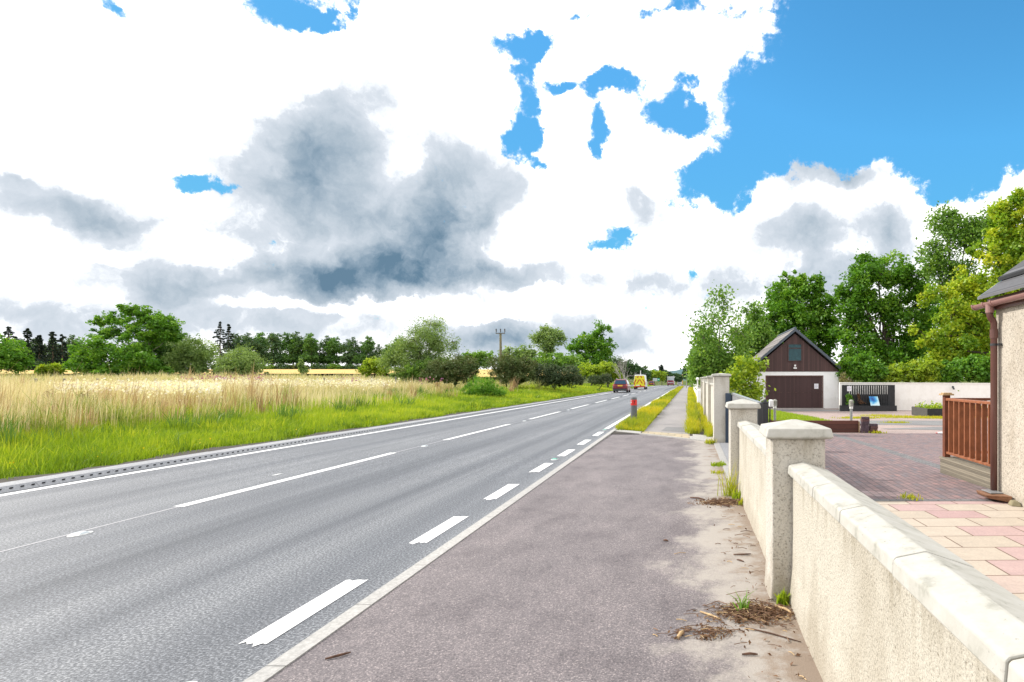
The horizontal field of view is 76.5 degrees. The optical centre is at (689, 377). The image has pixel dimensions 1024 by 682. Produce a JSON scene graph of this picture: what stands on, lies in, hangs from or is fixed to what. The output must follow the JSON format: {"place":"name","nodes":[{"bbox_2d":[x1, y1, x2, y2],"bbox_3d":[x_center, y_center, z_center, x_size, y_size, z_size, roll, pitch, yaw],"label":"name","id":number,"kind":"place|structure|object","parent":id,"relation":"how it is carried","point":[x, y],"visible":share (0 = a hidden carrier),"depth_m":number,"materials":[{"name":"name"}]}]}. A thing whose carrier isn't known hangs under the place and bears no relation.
{"place":"outdoors","nodes":[
{"label":"outdoors","id":0,"kind":"place"},
{"bbox_2d":[1,369,570,376],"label":"wheat field","id":1,"kind":"structure","parent":0,"point":[328,371],"depth_m":166.77,"materials":[{"name":"beige plant"}]},
{"bbox_2d":[0,361,585,436],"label":"meadow grass","id":2,"kind":"structure","parent":0,"point":[7,377],"depth_m":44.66,"materials":[{"name":"plant"}]},
{"bbox_2d":[0,383,653,482],"bbox_3d":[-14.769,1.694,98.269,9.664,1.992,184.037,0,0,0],"label":"verge grass","id":3,"kind":"structure","parent":0,"point":[128,454],"depth_m":16.45,"materials":[{"name":"green plant"}]},
{"bbox_2d":[0,385,682,681],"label":"road","id":4,"kind":"structure","parent":0,"point":[199,592],"depth_m":6.14,"materials":[{"name":"grey asphalt"}]},
{"bbox_2d":[0,409,568,551],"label":"road seam","id":5,"kind":"object","parent":4,"relation":"on","point":[178,506],"visible":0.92,"depth_m":7.15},
{"bbox_2d":[0,388,638,495],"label":"edge line","id":6,"kind":"object","parent":4,"relation":"on","point":[28,490],"visible":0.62,"depth_m":11.78,"materials":[{"name":"paint"}]},
{"bbox_2d":[172,386,665,506],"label":"line","id":7,"kind":"object","parent":4,"relation":"on","point":[203,500],"visible":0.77,"depth_m":10.09,"materials":[{"name":"paint"}]},
{"bbox_2d":[239,432,602,646],"bbox_3d":[-2.615,1.613,9.896,0.170,0.034,17.244,0,0,0],"label":"edge line","id":8,"kind":"object","parent":4,"relation":"on","point":[271,632],"visible":1,"depth_m":4.48,"materials":[{"name":"paint"}]},
{"bbox_2d":[613,378,630,392],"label":"estate car","id":9,"kind":"object","parent":4,"relation":"on","point":[621,384],"visible":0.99,"depth_m":74.62,"materials":[{"name":"red paint"}]},
{"bbox_2d":[634,370,647,388],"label":"service van","id":10,"kind":"object","parent":4,"relation":"on","point":[640,380],"visible":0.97,"depth_m":102.97,"materials":[{"name":"white paint"}]},
{"bbox_2d":[2,374,977,478],"bbox_3d":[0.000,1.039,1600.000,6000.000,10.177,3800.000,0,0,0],"label":"ground","id":11,"kind":"structure","parent":0,"point":[657,383],"depth_m":151.35,"materials":[{"name":"green plant"}]},
{"bbox_2d":[0,333,37,373],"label":"hedge tree","id":12,"kind":"object","parent":11,"relation":"on","point":[16,359],"visible":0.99,"depth_m":92.33,"materials":[{"name":"green plant"}]},
{"bbox_2d":[19,328,43,369],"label":"conifer","id":13,"kind":"object","parent":11,"relation":"on","point":[28,333],"visible":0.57,"depth_m":207.96,"materials":[{"name":"green plant"}]},
{"bbox_2d":[31,335,48,361],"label":"conifer","id":14,"kind":"object","parent":11,"relation":"on","point":[39,341],"visible":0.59,"depth_m":214.80,"materials":[{"name":"green plant"}]},
{"bbox_2d":[33,362,67,375],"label":"bush","id":15,"kind":"object","parent":11,"relation":"on","point":[54,367],"visible":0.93,"depth_m":99.26,"materials":[{"name":"green plant"}]},
{"bbox_2d":[38,331,65,369],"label":"conifer","id":16,"kind":"object","parent":11,"relation":"on","point":[52,345],"visible":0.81,"depth_m":205.47,"materials":[{"name":"green plant"}]},
{"bbox_2d":[51,334,71,363],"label":"conifer","id":17,"kind":"object","parent":11,"relation":"on","point":[64,344],"visible":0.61,"depth_m":209.77,"materials":[{"name":"green plant"}]},
{"bbox_2d":[59,333,174,376],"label":"thicket tree","id":18,"kind":"object","parent":11,"relation":"on","point":[134,356],"visible":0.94,"depth_m":95.54,"materials":[{"name":"green plant"}]},
{"bbox_2d":[85,302,185,375],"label":"tree","id":19,"kind":"object","parent":11,"relation":"on","point":[162,327],"visible":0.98,"depth_m":99.87,"materials":[{"name":"green plant"}]},
{"bbox_2d":[139,328,190,375],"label":"tree","id":20,"kind":"object","parent":11,"relation":"on","point":[162,349],"visible":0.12,"depth_m":104.27,"materials":[{"name":"green plant"}]},
{"bbox_2d":[156,333,224,375],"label":"willow tree","id":21,"kind":"object","parent":11,"relation":"on","point":[186,353],"visible":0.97,"depth_m":100.49,"materials":[{"name":"green plant"}]},
{"bbox_2d":[210,321,229,363],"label":"conifer","id":22,"kind":"object","parent":11,"relation":"on","point":[220,334],"visible":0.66,"depth_m":234.87,"materials":[{"name":"green plant"}]},
{"bbox_2d":[46,375,410,400],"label":"thistle heads","id":23,"kind":"object","parent":11,"relation":"on","point":[169,386],"visible":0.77,"depth_m":28.02,"materials":[{"name":"beige plant"}]},
{"bbox_2d":[221,324,237,357],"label":"conifer","id":24,"kind":"object","parent":11,"relation":"on","point":[227,334],"visible":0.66,"depth_m":237.84,"materials":[{"name":"green plant"}]},
{"bbox_2d":[212,344,272,375],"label":"willow bush","id":25,"kind":"object","parent":11,"relation":"on","point":[237,360],"visible":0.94,"depth_m":95.06,"materials":[{"name":"green plant"}]},
{"bbox_2d":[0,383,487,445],"bbox_3d":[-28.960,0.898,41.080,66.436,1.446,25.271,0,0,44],"label":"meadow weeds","id":26,"kind":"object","parent":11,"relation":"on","point":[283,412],"visible":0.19,"depth_m":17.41,"materials":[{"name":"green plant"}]},
{"bbox_2d":[241,332,266,360],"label":"woodland tree","id":27,"kind":"object","parent":11,"relation":"on","point":[256,345],"visible":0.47,"depth_m":261.52,"materials":[{"name":"green plant"}]},
{"bbox_2d":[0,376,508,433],"bbox_3d":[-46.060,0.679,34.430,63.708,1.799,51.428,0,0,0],"label":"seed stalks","id":28,"kind":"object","parent":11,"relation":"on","point":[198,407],"visible":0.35,"depth_m":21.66,"materials":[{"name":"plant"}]},
{"bbox_2d":[261,333,286,364],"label":"woodland tree","id":29,"kind":"object","parent":11,"relation":"on","point":[274,353],"visible":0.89,"depth_m":263.82,"materials":[{"name":"green plant"}]},
{"bbox_2d":[276,337,306,364],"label":"woodland tree","id":30,"kind":"object","parent":11,"relation":"on","point":[287,359],"visible":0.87,"depth_m":262.59,"materials":[{"name":"green plant"}]},
{"bbox_2d":[298,333,324,363],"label":"woodland tree","id":31,"kind":"object","parent":11,"relation":"on","point":[309,344],"visible":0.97,"depth_m":259.04,"materials":[{"name":"green plant"}]},
{"bbox_2d":[319,338,341,364],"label":"woodland tree","id":32,"kind":"object","parent":11,"relation":"on","point":[332,348],"visible":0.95,"depth_m":265.78,"materials":[{"name":"green plant"}]},
{"bbox_2d":[0,385,670,493],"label":"drainage kerb","id":33,"kind":"structure","parent":11,"relation":"on","point":[26,484],"depth_m":12.01,"materials":[{"name":"concrete"}]},
{"bbox_2d":[337,339,357,364],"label":"woodland tree","id":34,"kind":"object","parent":11,"relation":"on","point":[347,357],"visible":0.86,"depth_m":262.01,"materials":[{"name":"green plant"}]},
{"bbox_2d":[351,335,376,364],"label":"woodland tree","id":35,"kind":"object","parent":11,"relation":"on","point":[368,344],"visible":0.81,"depth_m":263.25,"materials":[{"name":"green plant"}]},
{"bbox_2d":[355,356,389,377],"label":"bush","id":36,"kind":"object","parent":11,"relation":"on","point":[370,366],"visible":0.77,"depth_m":91.26,"materials":[{"name":"green plant"}]},
{"bbox_2d":[372,309,464,382],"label":"willow tree","id":37,"kind":"object","parent":11,"relation":"on","point":[404,356],"visible":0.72,"depth_m":71.33,"materials":[{"name":"green plant"}]},
{"bbox_2d":[399,357,446,380],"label":"bush","id":38,"kind":"object","parent":11,"relation":"on","point":[411,370],"visible":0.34,"depth_m":69.77,"materials":[{"name":"green plant"}]},
{"bbox_2d":[243,428,616,681],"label":"kerb","id":39,"kind":"structure","parent":11,"relation":"on","point":[280,663],"depth_m":4.52,"materials":[{"name":"concrete"}]},
{"bbox_2d":[419,351,482,387],"bbox_3d":[-21.613,-0.359,56.105,5.794,3.995,4.354,0,0,0],"label":"gorse bush","id":40,"kind":"object","parent":11,"relation":"on","point":[437,369],"visible":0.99,"depth_m":55.51,"materials":[{"name":"green plant"}]},
{"bbox_2d":[458,349,495,375],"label":"roadside tree","id":41,"kind":"object","parent":11,"relation":"on","point":[481,355],"visible":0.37,"depth_m":108.76,"materials":[{"name":"green plant"}]},
{"bbox_2d":[459,373,507,396],"bbox_3d":[-14.574,0.718,43.846,3.455,2.100,2.707,0,0,0],"label":"broom bush","id":42,"kind":"object","parent":11,"relation":"on","point":[481,389],"visible":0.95,"depth_m":43.58,"materials":[{"name":"green plant"}]},
{"bbox_2d":[483,352,538,387],"bbox_3d":[-17.799,-0.570,61.869,5.380,4.367,4.631,0,0,-35],"label":"gorse bush","id":43,"kind":"object","parent":11,"relation":"on","point":[511,369],"visible":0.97,"depth_m":61.19,"materials":[{"name":"green plant"}]},
{"bbox_2d":[498,342,537,371],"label":"roadside tree","id":44,"kind":"object","parent":11,"relation":"on","point":[520,353],"visible":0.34,"depth_m":115.29,"materials":[{"name":"green plant"}]},
{"bbox_2d":[528,323,567,375],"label":"roadside tree","id":45,"kind":"object","parent":11,"relation":"on","point":[546,339],"visible":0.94,"depth_m":117.15,"materials":[{"name":"green plant"}]},
{"bbox_2d":[525,351,589,371],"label":"roadside tree","id":46,"kind":"object","parent":11,"relation":"on","point":[560,359],"visible":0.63,"depth_m":111.50,"materials":[{"name":"green plant"}]},
{"bbox_2d":[531,360,588,388],"bbox_3d":[-13.787,0.038,64.197,6.561,3.619,4.288,0,0,0],"label":"gorse bush","id":47,"kind":"object","parent":11,"relation":"on","point":[567,379],"visible":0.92,"depth_m":63.53,"materials":[{"name":"green plant"}]},
{"bbox_2d":[577,362,605,385],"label":"roadside tree","id":48,"kind":"object","parent":11,"relation":"on","point":[588,369],"visible":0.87,"depth_m":95.27,"materials":[{"name":"green plant"}]},
{"bbox_2d":[565,320,618,366],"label":"ash tree","id":49,"kind":"object","parent":11,"relation":"on","point":[589,345],"visible":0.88,"depth_m":123.92,"materials":[{"name":"green plant"}]},
{"bbox_2d":[586,372,612,388],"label":"gorse bush","id":50,"kind":"object","parent":11,"relation":"on","point":[603,379],"visible":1,"depth_m":81.53,"materials":[{"name":"green plant"}]},
{"bbox_2d":[599,361,622,386],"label":"roadside tree","id":51,"kind":"object","parent":11,"relation":"on","point":[609,368],"visible":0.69,"depth_m":97.04,"materials":[{"name":"green plant"}]},
{"bbox_2d":[607,355,648,378],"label":"roadside tree","id":52,"kind":"object","parent":11,"relation":"on","point":[635,368],"visible":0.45,"depth_m":149.16,"materials":[{"name":"green plant"}]},
{"bbox_2d":[680,282,762,392],"bbox_3d":[2.227,-2.102,42.033,5.820,9.090,4.802,0,0,0],"label":"birch tree","id":53,"kind":"object","parent":11,"relation":"on","point":[711,362],"visible":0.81,"depth_m":41.68,"materials":[{"name":"green plant"}]},
{"bbox_2d":[725,399,760,490],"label":"gate pillar","id":54,"kind":"structure","parent":11,"relation":"on","point":[742,409],"depth_m":8.62,"materials":[{"name":"concrete"}]},
{"bbox_2d":[719,351,775,403],"bbox_3d":[1.764,0.595,20.605,1.917,2.954,1.457,0,0,-10],"label":"birch sapling","id":55,"kind":"object","parent":11,"relation":"on","point":[745,386],"visible":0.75,"depth_m":20.39,"materials":[{"name":"green plant"}]},
{"bbox_2d":[723,299,778,357],"bbox_3d":[5.465,-2.256,54.141,5.142,9.382,4.039,0,0,0],"label":"leafy tree","id":56,"kind":"object","parent":11,"relation":"on","point":[762,331],"visible":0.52,"depth_m":53.63,"materials":[{"name":"green plant"}]},
{"bbox_2d":[737,420,765,558],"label":"garden wall","id":57,"kind":"structure","parent":11,"relation":"on","point":[752,465],"depth_m":6.63,"materials":[{"name":"paint"}]},
{"bbox_2d":[748,269,841,359],"bbox_3d":[10.750,-4.192,61.791,10.114,13.312,7.339,0,0,0],"label":"sycamore tree","id":58,"kind":"object","parent":11,"relation":"on","point":[785,310],"visible":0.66,"depth_m":60.86,"materials":[{"name":"green plant"}]},
{"bbox_2d":[771,420,859,432],"bbox_3d":[4.271,1.684,21.010,3.043,0.493,0.080,0,0,0],"label":"edging board","id":59,"kind":"object","parent":11,"relation":"on","point":[843,426],"visible":0.49,"depth_m":20.97,"materials":[{"name":"brown wood"}]},
{"bbox_2d":[835,351,889,381],"bbox_3d":[12.082,0.276,43.510,3.980,4.273,2.489,0,0,31],"label":"shrub","id":60,"kind":"object","parent":11,"relation":"on","point":[860,367],"visible":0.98,"depth_m":43.02,"materials":[{"name":"green plant"}]},
{"bbox_2d":[820,248,943,365],"bbox_3d":[17.732,-4.756,57.139,11.052,14.429,7.974,0,0,0],"label":"maple tree","id":61,"kind":"object","parent":11,"relation":"on","point":[860,304],"visible":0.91,"depth_m":56.04,"materials":[{"name":"green plant"}]},
{"bbox_2d":[788,462,1023,681],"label":"garden wall","id":62,"kind":"structure","parent":11,"relation":"on","point":[879,592],"depth_m":2.38,"materials":[{"name":"concrete"}]},
{"bbox_2d":[881,356,944,382],"bbox_3d":[15.677,0.440,43.407,4.420,3.950,2.908,0,0,12],"label":"shrub","id":63,"kind":"object","parent":11,"relation":"on","point":[915,371],"visible":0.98,"depth_m":42.84,"materials":[{"name":"green plant"}]},
{"bbox_2d":[839,382,989,409],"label":"boundary wall","id":64,"kind":"structure","parent":11,"relation":"on","point":[908,396],"depth_m":41.39,"materials":[{"name":"white paint"}]},
{"bbox_2d":[880,296,988,382],"bbox_3d":[27.550,-3.348,64.424,16.323,11.948,8.340,0,0,0],"label":"leafy tree","id":65,"kind":"object","parent":11,"relation":"on","point":[936,310],"visible":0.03,"depth_m":62.89,"materials":[{"name":"green plant"}]},
{"bbox_2d":[912,197,1000,382],"bbox_3d":[23.011,-6.250,52.471,8.244,17.377,6.099,0,0,0],"label":"ash tree","id":66,"kind":"object","parent":11,"relation":"on","point":[940,266],"visible":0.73,"depth_m":51.64,"materials":[{"name":"green plant"}]},
{"bbox_2d":[936,351,989,382],"bbox_3d":[19.659,0.286,43.220,5.277,4.254,3.389,0,0,0],"label":"shrub","id":67,"kind":"object","parent":11,"relation":"on","point":[971,367],"visible":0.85,"depth_m":42.72,"materials":[{"name":"green plant"}]},
{"bbox_2d":[907,186,1023,382],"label":"maple tree","id":68,"kind":"object","parent":11,"relation":"on","point":[1004,231],"visible":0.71,"depth_m":45.39,"materials":[{"name":"green plant"}]},
{"bbox_2d":[971,260,1023,506],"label":"house","id":69,"kind":"structure","parent":11,"relation":"on","point":[1007,400],"depth_m":8.04,"materials":[{"name":"paint"}]},
{"bbox_2d":[0,0,1023,370],"label":"sky","id":70,"kind":"structure","parent":0,"point":[344,169],"materials":[{"name":"white"}]},
{"bbox_2d":[266,442,822,681],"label":"pavement","id":71,"kind":"structure","parent":0,"point":[577,570],"depth_m":4.50,"materials":[{"name":"grey asphalt"}]},
{"bbox_2d":[653,619,753,639],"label":"twig litter","id":72,"kind":"object","parent":71,"relation":"on","point":[690,628],"visible":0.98,"depth_m":3.86,"materials":[{"name":"brown wood"}]},
{"bbox_2d":[691,498,743,506],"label":"twig litter","id":73,"kind":"object","parent":71,"relation":"on","point":[722,501],"visible":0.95,"depth_m":7.80,"materials":[{"name":"brown wood"}]},
{"bbox_2d":[711,373,730,441],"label":"gate pillar","id":74,"kind":"structure","parent":71,"relation":"on","point":[720,385],"depth_m":15.12,"materials":[{"name":"concrete"}]},
{"bbox_2d":[725,393,731,442],"bbox_3d":[0.973,1.002,15.065,0.175,1.235,0.070,0,0,0],"label":"gate post","id":75,"kind":"object","parent":74,"relation":"attached to","point":[728,397],"visible":0.41,"depth_m":15.03,"materials":[{"name":"grey metal"}]},
{"bbox_2d":[732,393,762,425],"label":"sliding gate","id":76,"kind":"structure","parent":75,"relation":"attached to","point":[735,396],"depth_m":9.45,"materials":[{"name":"silver metal"}]},
{"bbox_2d":[714,442,728,476],"bbox_3d":[0.665,1.619,12.050,0.130,0.062,6.100,0,0,0],"label":"threshold","id":77,"kind":"object","parent":71,"relation":"on","point":[721,454],"visible":0.36,"depth_m":12.24,"materials":[{"name":"concrete"}]},
{"bbox_2d":[715,462,738,497],"bbox_3d":[0.539,1.323,8.297,0.546,0.554,0.554,0,0,19],"label":"grass tuft","id":78,"kind":"object","parent":71,"relation":"on","point":[729,489],"visible":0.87,"depth_m":8.33,"materials":[{"name":"green plant"}]},
{"bbox_2d":[686,597,795,631],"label":"twig litter","id":79,"kind":"object","parent":71,"relation":"on","point":[734,611],"visible":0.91,"depth_m":4.15,"materials":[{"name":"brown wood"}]},
{"bbox_2d":[612,385,685,433],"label":"verge","id":80,"kind":"structure","parent":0,"point":[615,432],"depth_m":17.72,"materials":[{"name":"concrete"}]},
{"bbox_2d":[615,386,683,431],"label":"verge weeds","id":81,"kind":"object","parent":80,"relation":"on","point":[654,412],"visible":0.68,"depth_m":25.11,"materials":[{"name":"green plant"}]},
{"bbox_2d":[601,434,704,441],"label":"pavement","id":82,"kind":"structure","parent":0,"point":[627,438],"depth_m":16.11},
{"bbox_2d":[645,386,689,433],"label":"footpath","id":83,"kind":"structure","parent":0,"point":[673,413],"depth_m":26.26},
{"bbox_2d":[689,386,705,435],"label":"verge","id":84,"kind":"structure","parent":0,"point":[702,432],"depth_m":18.11,"materials":[{"name":"green plant"}]},
{"bbox_2d":[616,389,704,429],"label":"verge tufts","id":85,"kind":"object","parent":84,"relation":"on","point":[695,412],"visible":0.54,"depth_m":23.66,"materials":[{"name":"green plant"}]},
{"bbox_2d":[683,387,712,436],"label":"path weeds","id":86,"kind":"object","parent":84,"relation":"on","point":[693,428],"visible":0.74,"depth_m":19.99,"materials":[{"name":"green plant"}]},
{"bbox_2d":[759,419,833,600],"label":"gate pillar","id":87,"kind":"structure","parent":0,"point":[791,442],"depth_m":4.42,"materials":[{"name":"concrete"}]},
{"bbox_2d":[768,409,826,421],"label":"lawn grass","id":88,"kind":"structure","parent":0,"point":[781,415],"depth_m":24.04,"materials":[{"name":"green plant"}]},
{"bbox_2d":[752,327,843,408],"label":"garage","id":89,"kind":"structure","parent":0,"point":[800,365],"depth_m":44.00,"materials":[{"name":"wood"}]},
{"bbox_2d":[767,376,821,407],"bbox_3d":[7.492,1.065,44.065,3.969,2.250,0.070,0,0,0],"label":"garage door","id":90,"kind":"structure","parent":89,"relation":"in","point":[791,391],"depth_m":44.05,"materials":[{"name":"brown wood"}]},
{"bbox_2d":[788,343,801,360],"bbox_3d":[7.518,-1.760,43.944,1.017,1.274,0.049,0,0,0],"label":"window","id":91,"kind":"structure","parent":89,"relation":"in","point":[794,349],"depth_m":43.95,"materials":[{"name":"blue glass"}]},
{"bbox_2d":[783,408,987,432],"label":"gravel yard","id":92,"kind":"structure","parent":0,"point":[827,415],"depth_m":32.35,"materials":[{"name":"grey gravel"}]},
{"bbox_2d":[772,409,838,410],"bbox_3d":[7.677,2.211,41.864,8.981,0.001,3.120,0,0,3],"label":"tarmac patch","id":93,"kind":"object","parent":92,"relation":"on","point":[804,410],"visible":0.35,"depth_m":41.16,"materials":[{"name":"grey asphalt"}]},
{"bbox_2d":[839,405,896,410],"bbox_3d":[11.730,2.045,40.565,3.622,0.390,0.530,0,0,0],"label":"planter trough","id":94,"kind":"object","parent":93,"relation":"on","point":[870,408],"visible":0.83,"depth_m":40.30,"materials":[{"name":"wood"}]},
{"bbox_2d":[842,385,894,404],"bbox_3d":[11.872,1.364,40.945,3.490,1.712,0.150,0,0,0],"label":"slatted fence","id":95,"kind":"object","parent":93,"relation":"on","point":[884,398],"visible":0.65,"depth_m":40.89,"materials":[{"name":"black wood"}]},
{"bbox_2d":[830,413,987,433],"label":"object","id":96,"kind":"structure","parent":92,"relation":"on","point":[897,416],"depth_m":31.64,"materials":[{"name":"plant"}]},
{"bbox_2d":[860,420,987,425],"bbox_3d":[11.308,1.988,27.012,9.830,0.092,4.159,0,0,6],"label":"tarmac patch","id":97,"kind":"object","parent":92,"relation":"on","point":[919,422],"visible":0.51,"depth_m":27.30,"materials":[{"name":"grey asphalt"}]},
{"bbox_2d":[912,390,987,415],"bbox_3d":[14.383,1.409,34.080,3.400,1.459,2.360,0,0,0],"label":"planter box","id":98,"kind":"object","parent":92,"relation":"on","point":[933,409],"visible":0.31,"depth_m":33.47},
{"bbox_2d":[833,433,939,468],"bbox_3d":[4.730,1.744,14.400,0.260,0.248,12.400,0,0,0],"label":"driveway band","id":99,"kind":"object","parent":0,"point":[935,465],"visible":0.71,"depth_m":14.33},
{"bbox_2d":[825,435,988,498],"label":"driveway","id":100,"kind":"structure","parent":0,"point":[871,472],"depth_m":10.49,"materials":[{"name":"brick"}]},
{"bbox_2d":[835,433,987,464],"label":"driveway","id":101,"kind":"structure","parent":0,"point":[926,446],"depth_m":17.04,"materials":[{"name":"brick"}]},
{"bbox_2d":[939,456,989,488],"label":"deck","id":102,"kind":"structure","parent":101,"relation":"on","point":[967,470],"depth_m":9.88,"materials":[{"name":"beige wood"}]},
{"bbox_2d":[939,393,989,466],"bbox_3d":[6.393,0.825,9.658,4.015,1.116,2.415,0,0,0],"label":"balustrade","id":103,"kind":"object","parent":102,"relation":"on","point":[964,428],"visible":0.68,"depth_m":9.98,"materials":[{"name":"brown wood"}]},
{"bbox_2d":[876,501,1023,600],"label":"patio","id":104,"kind":"structure","parent":0,"point":[985,538],"depth_m":6.44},
{"bbox_2d":[873,499,998,500],"bbox_3d":[2.600,1.614,8.130,3.200,0.003,0.140,0,0,0],"label":"driveway band","id":105,"kind":"object","parent":104,"relation":"on","point":[935,500],"visible":0.36,"depth_m":8.10,"materials":[{"name":"grey concrete"}]},
{"bbox_2d":[976,489,1011,501],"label":"drain slab","id":106,"kind":"structure","parent":104,"relation":"on","point":[994,495],"depth_m":8.04,"materials":[{"name":"brown stone"}]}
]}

